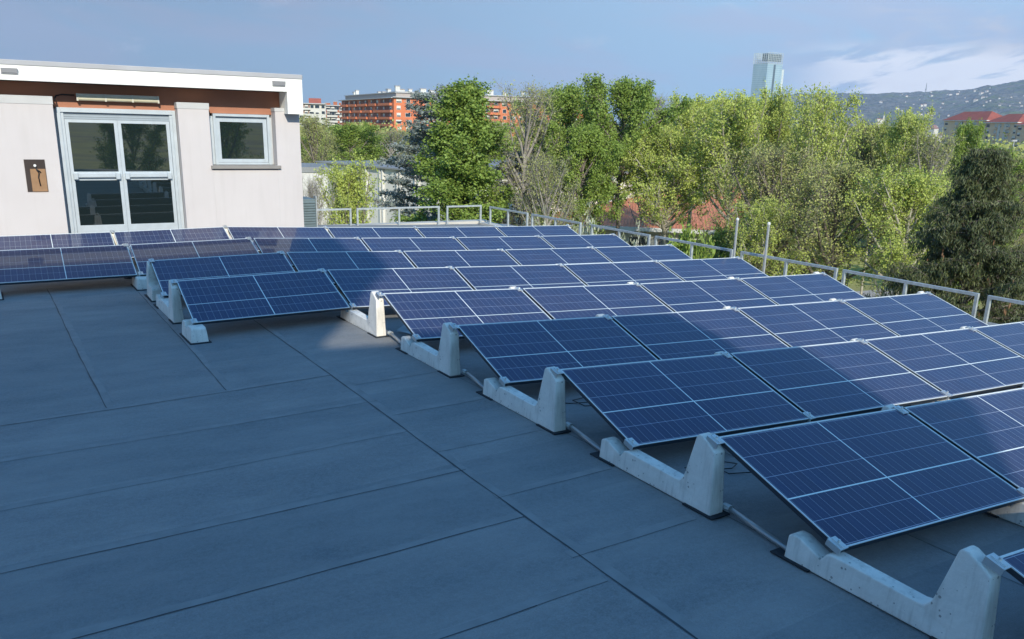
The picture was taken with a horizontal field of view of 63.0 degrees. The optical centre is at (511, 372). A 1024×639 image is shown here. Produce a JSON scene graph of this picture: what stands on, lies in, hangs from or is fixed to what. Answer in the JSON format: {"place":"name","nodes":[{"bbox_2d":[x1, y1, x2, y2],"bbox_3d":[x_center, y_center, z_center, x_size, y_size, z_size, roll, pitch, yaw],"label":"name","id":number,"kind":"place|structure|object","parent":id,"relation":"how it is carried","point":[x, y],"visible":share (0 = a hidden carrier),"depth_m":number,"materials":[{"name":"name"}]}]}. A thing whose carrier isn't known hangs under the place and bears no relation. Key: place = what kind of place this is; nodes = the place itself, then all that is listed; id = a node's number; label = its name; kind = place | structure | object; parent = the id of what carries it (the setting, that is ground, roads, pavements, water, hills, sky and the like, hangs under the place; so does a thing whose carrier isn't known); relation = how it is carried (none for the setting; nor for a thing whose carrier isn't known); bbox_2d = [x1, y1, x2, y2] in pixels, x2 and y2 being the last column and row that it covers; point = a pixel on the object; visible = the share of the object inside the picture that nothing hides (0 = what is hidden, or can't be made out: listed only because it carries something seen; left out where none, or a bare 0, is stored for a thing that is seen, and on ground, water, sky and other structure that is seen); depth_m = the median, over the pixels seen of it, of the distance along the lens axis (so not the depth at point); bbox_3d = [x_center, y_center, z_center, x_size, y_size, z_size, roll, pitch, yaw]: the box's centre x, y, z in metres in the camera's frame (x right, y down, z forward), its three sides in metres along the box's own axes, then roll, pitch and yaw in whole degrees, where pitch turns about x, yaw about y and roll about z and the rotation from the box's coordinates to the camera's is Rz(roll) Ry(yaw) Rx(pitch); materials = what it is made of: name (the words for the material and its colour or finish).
{"place":"outdoors","nodes":[
{"label":"outdoors","id":0,"kind":"place"},
{"bbox_2d":[0,224,1023,638],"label":"roof deck","id":1,"kind":"structure","parent":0,"point":[320,476],"depth_m":5.57,"materials":[{"name":"grey concrete"}]},
{"bbox_2d":[122,243,131,278],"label":"concrete ballast","id":2,"kind":"structure","parent":1,"relation":"on","point":[125,244],"depth_m":13.37,"materials":[{"name":"concrete"}]},
{"bbox_2d":[0,232,114,249],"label":"solar panel","id":3,"kind":"object","parent":2,"relation":"on","point":[15,242],"visible":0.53,"depth_m":14.22,"materials":[{"name":"blue glass"}]},
{"bbox_2d":[0,245,136,284],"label":"solar panel","id":4,"kind":"object","parent":2,"relation":"on","point":[28,266],"visible":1,"depth_m":12.54,"materials":[{"name":"blue glass"}]},
{"bbox_2d":[114,227,229,258],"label":"solar panel","id":5,"kind":"object","parent":2,"relation":"on","point":[169,235],"visible":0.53,"depth_m":15.10,"materials":[{"name":"blue glass"}]},
{"bbox_2d":[130,271,146,290],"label":"concrete ballast","id":6,"kind":"structure","parent":1,"relation":"on","point":[139,282],"depth_m":12.54,"materials":[{"name":"concrete"}]},
{"bbox_2d":[130,238,258,275],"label":"solar panel","id":7,"kind":"object","parent":6,"relation":"on","point":[143,254],"visible":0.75,"depth_m":13.61,"materials":[{"name":"blue glass"}]},
{"bbox_2d":[0,59,303,238],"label":"rooftop building","id":8,"kind":"structure","parent":1,"relation":"on","point":[197,148],"depth_m":16.12,"materials":[{"name":"paint"}]},
{"bbox_2d":[56,107,184,232],"bbox_3d":[-7.479,-3.658,16.135,2.040,2.720,0.130,-8,19,-29],"label":"door","id":9,"kind":"structure","parent":8,"relation":"in","point":[148,168],"depth_m":16.06,"materials":[{"name":"white"}]},
{"bbox_2d":[209,113,273,164],"bbox_3d":[-5.506,-4.730,16.986,1.260,0.985,0.130,-8,19,-29],"label":"window","id":10,"kind":"structure","parent":8,"relation":"in","point":[243,139],"depth_m":16.98,"materials":[{"name":"white plastic"}]},
{"bbox_2d":[153,279,183,323],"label":"concrete ballast","id":11,"kind":"structure","parent":1,"relation":"on","point":[170,308],"depth_m":10.54,"materials":[{"name":"concrete"}]},
{"bbox_2d":[151,252,294,297],"bbox_3d":[-4.100,-1.423,12.041,1.893,0.039,1.096,-9,36,-29],"label":"solar panel","id":12,"kind":"object","parent":11,"relation":"on","point":[166,271],"visible":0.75,"depth_m":12.13,"materials":[{"name":"blue glass"}]},
{"bbox_2d":[179,318,211,344],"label":"concrete ballast","id":13,"kind":"structure","parent":1,"relation":"on","point":[191,334],"depth_m":9.65,"materials":[{"name":"concrete"}]},
{"bbox_2d":[177,270,349,324],"bbox_3d":[-3.146,-0.975,10.595,1.893,0.039,1.096,-9,36,-29],"label":"solar panel","id":14,"kind":"object","parent":13,"relation":"on","point":[226,299],"visible":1,"depth_m":10.53,"materials":[{"name":"blue glass"}]},
{"bbox_2d":[336,291,388,337],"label":"concrete ballast","id":15,"kind":"structure","parent":1,"relation":"on","point":[372,323],"depth_m":10.05,"materials":[{"name":"concrete"}]},
{"bbox_2d":[395,322,464,377],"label":"concrete ballast","id":16,"kind":"structure","parent":1,"relation":"on","point":[444,360],"depth_m":8.58,"materials":[{"name":"concrete"}]},
{"bbox_2d":[509,286,522,290],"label":"concrete ballast","id":17,"kind":"structure","parent":1,"relation":"on","point":[517,288],"depth_m":10.86,"materials":[{"name":"concrete"}]},
{"bbox_2d":[328,267,472,308],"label":"solar panel","id":18,"kind":"object","parent":17,"relation":"on","point":[356,286],"visible":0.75,"depth_m":11.57,"materials":[{"name":"blue glass"}]},
{"bbox_2d":[476,366,570,434],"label":"concrete ballast","id":19,"kind":"structure","parent":1,"relation":"on","point":[546,411],"depth_m":7.11,"materials":[{"name":"concrete"}]},
{"bbox_2d":[595,314,612,319],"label":"concrete ballast","id":20,"kind":"structure","parent":1,"relation":"on","point":[607,317],"depth_m":9.37,"materials":[{"name":"concrete"}]},
{"bbox_2d":[383,288,550,341],"bbox_3d":[-0.470,-0.715,10.034,1.893,0.039,1.096,-5,34,-30],"label":"solar panel","id":21,"kind":"object","parent":20,"relation":"on","point":[424,316],"visible":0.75,"depth_m":10.04,"materials":[{"name":"blue glass"}]},
{"bbox_2d":[627,282,641,285],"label":"concrete ballast","id":22,"kind":"structure","parent":1,"relation":"on","point":[636,283],"depth_m":11.82,"materials":[{"name":"concrete"}]},
{"bbox_2d":[455,264,585,289],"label":"solar panel","id":23,"kind":"object","parent":22,"relation":"on","point":[504,277],"visible":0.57,"depth_m":12.58,"materials":[{"name":"blue glass"}]},
{"bbox_2d":[590,432,729,519],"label":"concrete ballast","id":24,"kind":"structure","parent":1,"relation":"on","point":[697,486],"depth_m":5.68,"materials":[{"name":"concrete"}]},
{"bbox_2d":[714,351,732,357],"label":"concrete ballast","id":25,"kind":"structure","parent":1,"relation":"on","point":[726,354],"depth_m":7.89,"materials":[{"name":"concrete"}]},
{"bbox_2d":[457,316,657,385],"bbox_3d":[0.511,-0.252,8.541,1.893,0.037,1.096,-5,34,-30],"label":"solar panel","id":26,"kind":"object","parent":25,"relation":"on","point":[521,352],"visible":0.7,"depth_m":8.51,"materials":[{"name":"blue glass"}]},
{"bbox_2d":[723,306,739,310],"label":"concrete ballast","id":27,"kind":"structure","parent":1,"relation":"on","point":[733,308],"depth_m":10.32,"materials":[{"name":"concrete"}]},
{"bbox_2d":[523,284,672,318],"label":"solar panel","id":28,"kind":"object","parent":27,"relation":"on","point":[566,302],"visible":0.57,"depth_m":11.03,"materials":[{"name":"blue glass"}]},
{"bbox_2d":[727,277,740,280],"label":"concrete ballast","id":29,"kind":"structure","parent":1,"relation":"on","point":[738,278],"depth_m":12.77,"materials":[{"name":"concrete"}]},
{"bbox_2d":[564,261,682,285],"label":"solar panel","id":30,"kind":"object","parent":29,"relation":"on","point":[589,274],"visible":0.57,"depth_m":13.53,"materials":[{"name":"blue glass"}]},
{"bbox_2d":[828,298,845,302],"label":"concrete ballast","id":31,"kind":"structure","parent":1,"relation":"on","point":[839,300],"depth_m":11.28,"materials":[{"name":"concrete"}]},
{"bbox_2d":[640,279,776,311],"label":"solar panel","id":32,"kind":"object","parent":31,"relation":"on","point":[681,296],"visible":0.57,"depth_m":11.98,"materials":[{"name":"blue glass"}]},
{"bbox_2d":[768,404,908,428],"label":"concrete ballast","id":33,"kind":"structure","parent":1,"relation":"on","point":[898,408],"depth_m":6.50,"materials":[{"name":"concrete"}]},
{"bbox_2d":[560,354,808,449],"bbox_3d":[1.470,0.199,7.085,1.893,0.037,1.096,-5,34,-30],"label":"solar panel","id":34,"kind":"object","parent":33,"relation":"on","point":[646,404],"visible":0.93,"depth_m":7.00,"materials":[{"name":"blue glass"}]},
{"bbox_2d":[850,338,867,343],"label":"concrete ballast","id":35,"kind":"structure","parent":1,"relation":"on","point":[860,340],"depth_m":8.85,"materials":[{"name":"concrete"}]},
{"bbox_2d":[611,308,787,359],"bbox_3d":[2.191,-0.412,9.498,1.893,0.037,1.096,-6,34,-30],"label":"solar panel","id":36,"kind":"object","parent":35,"relation":"on","point":[668,335],"visible":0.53,"depth_m":9.49,"materials":[{"name":"blue glass"}]},
{"bbox_2d":[770,531,1011,638],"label":"concrete ballast","id":37,"kind":"structure","parent":1,"relation":"on","point":[962,603],"depth_m":4.29,"materials":[{"name":"concrete"}]},
{"bbox_2d":[917,291,933,295],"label":"concrete ballast","id":38,"kind":"structure","parent":1,"relation":"on","point":[927,292],"depth_m":12.22,"materials":[{"name":"concrete"}]},
{"bbox_2d":[740,273,864,304],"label":"solar panel","id":39,"kind":"object","parent":38,"relation":"on","point":[795,289],"visible":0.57,"depth_m":12.93,"materials":[{"name":"blue glass"}]},
{"bbox_2d":[907,384,1023,406],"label":"concrete ballast","id":40,"kind":"structure","parent":1,"relation":"on","point":[946,393],"depth_m":8.14,"materials":[{"name":"concrete"}]},
{"bbox_2d":[730,341,946,420],"bbox_3d":[3.150,0.040,8.042,1.893,0.037,1.096,-6,34,-30],"label":"solar panel","id":41,"kind":"object","parent":40,"relation":"on","point":[826,381],"visible":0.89,"depth_m":7.97,"materials":[{"name":"blue glass"}]},
{"bbox_2d":[959,326,976,331],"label":"concrete ballast","id":42,"kind":"structure","parent":1,"relation":"on","point":[970,328],"depth_m":9.80,"materials":[{"name":"concrete"}]},
{"bbox_2d":[738,300,897,346],"bbox_3d":[3.870,-0.584,10.450,1.893,0.038,1.096,-6,35,-29],"label":"solar panel","id":43,"kind":"object","parent":42,"relation":"on","point":[805,324],"visible":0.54,"depth_m":10.45,"materials":[{"name":"blue glass"}]},
{"bbox_2d":[984,487,1023,526],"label":"concrete ballast","id":44,"kind":"structure","parent":1,"relation":"on","point":[1013,513],"depth_m":5.75,"materials":[{"name":"concrete"}]},
{"bbox_2d":[719,409,1023,551],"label":"solar panel","id":45,"kind":"object","parent":44,"relation":"on","point":[856,481],"visible":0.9,"depth_m":5.52,"materials":[{"name":"blue glass"}]},
{"bbox_3d":[-0.469,-2.060,15.264,0.170,0.546,1.320,-9,19,-31],"label":"concrete ballast","id":46,"kind":"object","parent":1,"relation":"on","visible":0},
{"bbox_2d":[361,237,466,261],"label":"solar panel","id":47,"kind":"object","parent":46,"relation":"on","point":[414,244],"visible":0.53,"depth_m":15.55,"materials":[{"name":"blue glass"}]},
{"bbox_3d":[1.211,-2.242,16.215,0.170,0.546,1.320,-9,19,-31],"label":"concrete ballast","id":48,"kind":"object","parent":1,"relation":"on","visible":0},
{"bbox_2d":[456,236,552,249],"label":"solar panel","id":49,"kind":"object","parent":48,"relation":"on","point":[504,243],"visible":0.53,"depth_m":16.50,"materials":[{"name":"blue glass"}]},
{"bbox_3d":[2.866,-2.431,17.147,0.170,0.546,1.320,-9,19,-31],"label":"concrete ballast","id":50,"kind":"object","parent":1,"relation":"on","visible":0},
{"bbox_2d":[541,234,629,247],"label":"solar panel","id":51,"kind":"object","parent":50,"relation":"on","point":[581,241],"visible":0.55,"depth_m":17.45,"materials":[{"name":"blue glass"}]},
{"bbox_3d":[-1.188,-1.444,12.850,0.170,0.546,1.320,-9,19,-31],"label":"concrete ballast","id":52,"kind":"object","parent":1,"relation":"on","visible":0},
{"bbox_2d":[287,251,414,284],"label":"solar panel","id":53,"kind":"object","parent":52,"relation":"on","point":[309,261],"visible":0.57,"depth_m":13.10,"materials":[{"name":"blue glass"}]},
{"bbox_3d":[0.492,-1.608,13.806,0.170,0.546,1.320,-9,19,-31],"label":"concrete ballast","id":54,"kind":"object","parent":1,"relation":"on","visible":0},
{"bbox_2d":[403,250,518,274],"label":"solar panel","id":55,"kind":"object","parent":54,"relation":"on","point":[445,258],"visible":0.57,"depth_m":14.07,"materials":[{"name":"blue glass"}]},
{"bbox_3d":[2.172,-1.790,14.756,0.170,0.546,1.320,-9,19,-31],"label":"concrete ballast","id":56,"kind":"object","parent":1,"relation":"on","visible":0},
{"bbox_2d":[505,247,611,264],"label":"solar panel","id":57,"kind":"object","parent":56,"relation":"on","point":[551,256],"visible":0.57,"depth_m":15.02,"materials":[{"name":"blue glass"}]},
{"bbox_3d":[3.827,-1.978,15.689,0.170,0.546,1.320,-9,19,-31],"label":"concrete ballast","id":58,"kind":"object","parent":1,"relation":"on","visible":0},
{"bbox_2d":[594,245,691,262],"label":"solar panel","id":59,"kind":"object","parent":58,"relation":"on","point":[639,253],"visible":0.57,"depth_m":15.96,"materials":[{"name":"blue glass"}]},
{"bbox_3d":[4.780,-1.530,14.243,0.170,0.546,1.320,-9,19,-31],"label":"concrete ballast","id":60,"kind":"object","parent":1,"relation":"on","visible":0},
{"bbox_2d":[658,257,768,280],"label":"solar panel","id":61,"kind":"object","parent":60,"relation":"on","point":[703,269],"visible":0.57,"depth_m":14.48,"materials":[{"name":"blue glass"}]},
{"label":"concrete ballast","id":62,"kind":"object","parent":1,"relation":"on","visible":0},
{"bbox_2d":[843,293,988,335],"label":"solar panel","id":63,"kind":"object","parent":62,"relation":"on","point":[902,315],"visible":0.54,"depth_m":11.39,"materials":[{"name":"blue glass"}]},
{"bbox_2d":[974,321,1023,357],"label":"solar panel","id":64,"kind":"object","parent":62,"relation":"on","point":[1009,336],"visible":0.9,"depth_m":9.85,"materials":[{"name":"blue glass"}]},
{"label":"concrete ballast","id":65,"kind":"object","parent":1,"relation":"on","visible":0},
{"bbox_2d":[864,328,1023,398],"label":"solar panel","id":66,"kind":"object","parent":65,"relation":"on","point":[960,362],"visible":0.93,"depth_m":8.90,"materials":[{"name":"blue glass"}]},
{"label":"concrete ballast","id":67,"kind":"object","parent":1,"relation":"on","visible":0},
{"bbox_2d":[904,387,1023,488],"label":"solar panel","id":68,"kind":"object","parent":67,"relation":"on","point":[986,430],"visible":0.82,"depth_m":6.45,"materials":[{"name":"blue glass"}]},
{"bbox_2d":[0,0,1023,122],"label":"sky","id":69,"kind":"structure","parent":0,"point":[339,48],"materials":[{"name":"blue"}]},
{"bbox_2d":[750,52,783,114],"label":"glass tower","id":70,"kind":"structure","parent":0,"point":[769,73],"depth_m":1796.04,"materials":[{"name":"blue glass"}]},
{"bbox_2d":[618,80,1023,132],"bbox_3d":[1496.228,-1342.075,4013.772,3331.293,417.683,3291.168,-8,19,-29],"label":"hills","id":71,"kind":"structure","parent":0,"point":[873,108],"depth_m":3797.33,"materials":[{"name":"grey plant"}]},
{"bbox_2d":[735,164,1023,323],"bbox_3d":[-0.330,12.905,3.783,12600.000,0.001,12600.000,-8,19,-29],"label":"ground","id":72,"kind":"structure","parent":0,"point":[866,283],"depth_m":82.91,"materials":[{"name":"green plant"}]},
{"bbox_2d":[299,113,340,162],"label":"budding tree","id":73,"kind":"object","parent":72,"relation":"on","point":[307,132],"visible":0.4,"depth_m":78.56,"materials":[{"name":"green plant"}]},
{"bbox_2d":[313,152,383,224],"bbox_3d":[-5.885,-1.845,31.334,3.841,12.550,4.122,-7,18,-26],"label":"leafy tree","id":74,"kind":"object","parent":72,"relation":"on","point":[344,194],"visible":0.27,"depth_m":29.52,"materials":[{"name":"green plant"}]},
{"bbox_2d":[311,122,387,160],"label":"leafy tree","id":75,"kind":"object","parent":72,"relation":"on","point":[346,135],"visible":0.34,"depth_m":86.80,"materials":[{"name":"green plant"}]},
{"bbox_2d":[338,89,421,134],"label":"red apartment block","id":76,"kind":"structure","parent":72,"relation":"on","point":[377,108],"depth_m":405.42,"materials":[{"name":"orange brick"}]},
{"bbox_2d":[364,83,489,221],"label":"cedar tree","id":77,"kind":"object","parent":72,"relation":"on","point":[417,125],"visible":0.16,"depth_m":44.55,"materials":[{"name":"green plant"}]},
{"bbox_2d":[390,73,520,223],"bbox_3d":[-2.828,-6.471,41.385,7.790,15.915,8.058,-11,20,-36],"label":"leafy tree","id":78,"kind":"object","parent":72,"relation":"on","point":[465,177],"visible":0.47,"depth_m":39.68,"materials":[{"name":"green plant"}]},
{"bbox_2d":[315,157,659,224],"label":"industrial hall","id":79,"kind":"structure","parent":72,"relation":"on","point":[384,215],"depth_m":67.85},
{"bbox_2d":[391,86,585,135],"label":"red apartment block","id":80,"kind":"structure","parent":72,"relation":"on","point":[401,112],"depth_m":391.50,"materials":[{"name":"orange brick"}]},
{"bbox_2d":[478,75,578,225],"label":"budding tree","id":81,"kind":"object","parent":72,"relation":"on","point":[528,113],"visible":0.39,"depth_m":42.39,"materials":[{"name":"grey plant"}]},
{"bbox_2d":[508,151,600,233],"bbox_3d":[1.843,-4.255,40.118,4.488,12.615,4.288,0,16,-4],"label":"budding tree","id":82,"kind":"object","parent":72,"relation":"on","point":[537,177],"visible":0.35,"depth_m":38.83,"materials":[{"name":"green plant"}]},
{"bbox_2d":[508,80,617,218],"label":"leafy tree","id":83,"kind":"object","parent":72,"relation":"on","point":[568,95],"visible":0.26,"depth_m":46.52,"materials":[{"name":"green plant"}]},
{"bbox_2d":[532,119,635,234],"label":"leafy tree","id":84,"kind":"object","parent":72,"relation":"on","point":[585,143],"visible":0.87,"depth_m":41.33,"materials":[{"name":"green plant"}]},
{"bbox_2d":[572,71,692,235],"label":"leafy tree","id":85,"kind":"object","parent":72,"relation":"on","point":[637,103],"visible":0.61,"depth_m":43.06,"materials":[{"name":"green plant"}]},
{"bbox_2d":[552,187,749,255],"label":"tiled roof building","id":86,"kind":"structure","parent":72,"relation":"on","point":[627,222],"depth_m":60.87,"materials":[{"name":"tile"}]},
{"bbox_2d":[608,123,731,244],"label":"leafy tree","id":87,"kind":"object","parent":72,"relation":"on","point":[672,141],"visible":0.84,"depth_m":42.38,"materials":[{"name":"green plant"}]},
{"bbox_2d":[632,87,749,234],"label":"leafy tree","id":88,"kind":"object","parent":72,"relation":"on","point":[685,124],"visible":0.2,"depth_m":48.03,"materials":[{"name":"green plant"}]},
{"bbox_2d":[665,80,803,244],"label":"leafy tree","id":89,"kind":"object","parent":72,"relation":"on","point":[740,111],"visible":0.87,"depth_m":40.32,"materials":[{"name":"green plant"}]},
{"bbox_2d":[692,137,829,275],"bbox_3d":[11.010,-3.439,36.574,6.834,13.474,6.684,2,16,2],"label":"budding tree","id":90,"kind":"object","parent":72,"relation":"on","point":[768,169],"visible":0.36,"depth_m":35.25,"materials":[{"name":"green plant"}]},
{"bbox_2d":[718,81,819,256],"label":"leafy tree","id":91,"kind":"object","parent":72,"relation":"on","point":[775,110],"visible":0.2,"depth_m":41.80,"materials":[{"name":"green plant"}]},
{"bbox_2d":[723,193,817,275],"bbox_3d":[10.271,-1.903,35.328,4.437,11.202,4.637,-1,16,-7],"label":"leafy tree","id":92,"kind":"object","parent":72,"relation":"on","point":[764,213],"visible":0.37,"depth_m":33.95,"materials":[{"name":"green plant"}]},
{"bbox_2d":[747,82,868,285],"bbox_3d":[13.714,-5.504,39.722,5.786,15.815,6.047,1,16,-1],"label":"leafy tree","id":93,"kind":"object","parent":72,"relation":"on","point":[819,108],"visible":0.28,"depth_m":37.45,"materials":[{"name":"green plant"}]},
{"bbox_2d":[774,154,904,286],"bbox_3d":[13.201,-2.550,34.960,6.175,12.787,5.851,-8,19,-29],"label":"budding tree","id":94,"kind":"object","parent":72,"relation":"on","point":[836,186],"visible":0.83,"depth_m":33.38,"materials":[{"name":"green plant"}]},
{"bbox_2d":[823,113,908,286],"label":"budding tree","id":95,"kind":"object","parent":72,"relation":"on","point":[866,155],"visible":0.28,"depth_m":44.17,"materials":[{"name":"green plant"}]},
{"bbox_2d":[835,153,971,295],"bbox_3d":[15.093,-2.063,33.273,5.054,12.906,5.673,8,18,21],"label":"leafy tree","id":96,"kind":"object","parent":72,"relation":"on","point":[912,195],"visible":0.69,"depth_m":31.80,"materials":[{"name":"green plant"}]},
{"bbox_2d":[861,97,949,295],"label":"leafy tree","id":97,"kind":"object","parent":72,"relation":"on","point":[907,123],"visible":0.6,"depth_m":41.77,"materials":[{"name":"green plant"}]},
{"bbox_2d":[864,124,968,296],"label":"budding tree","id":98,"kind":"object","parent":72,"relation":"on","point":[932,144],"visible":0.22,"depth_m":40.09,"materials":[{"name":"green plant"}]},
{"bbox_2d":[860,145,1023,323],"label":"spruce tree","id":99,"kind":"object","parent":72,"relation":"on","point":[953,241],"visible":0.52,"depth_m":21.31,"materials":[{"name":"green plant"}]},
{"bbox_2d":[941,117,987,287],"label":"leafy tree","id":100,"kind":"object","parent":72,"relation":"on","point":[974,136],"visible":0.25,"depth_m":44.19,"materials":[{"name":"green plant"}]},
{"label":"concrete ballast","id":101,"kind":"object","parent":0,"visible":0},
{"bbox_2d":[227,227,331,252],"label":"solar panel","id":102,"kind":"object","parent":101,"relation":"on","point":[277,232],"visible":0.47,"depth_m":16.05,"materials":[{"name":"blue glass"}]},
{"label":"concrete ballast","id":103,"kind":"object","parent":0,"visible":0},
{"bbox_2d":[327,227,422,250],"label":"solar panel","id":104,"kind":"object","parent":103,"relation":"on","point":[374,232],"visible":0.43,"depth_m":17.01,"materials":[{"name":"blue glass"}]},
{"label":"concrete ballast","id":105,"kind":"object","parent":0,"visible":0},
{"bbox_2d":[254,238,368,266],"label":"solar panel","id":106,"kind":"object","parent":105,"relation":"on","point":[272,245],"visible":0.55,"depth_m":14.57,"materials":[{"name":"blue glass"}]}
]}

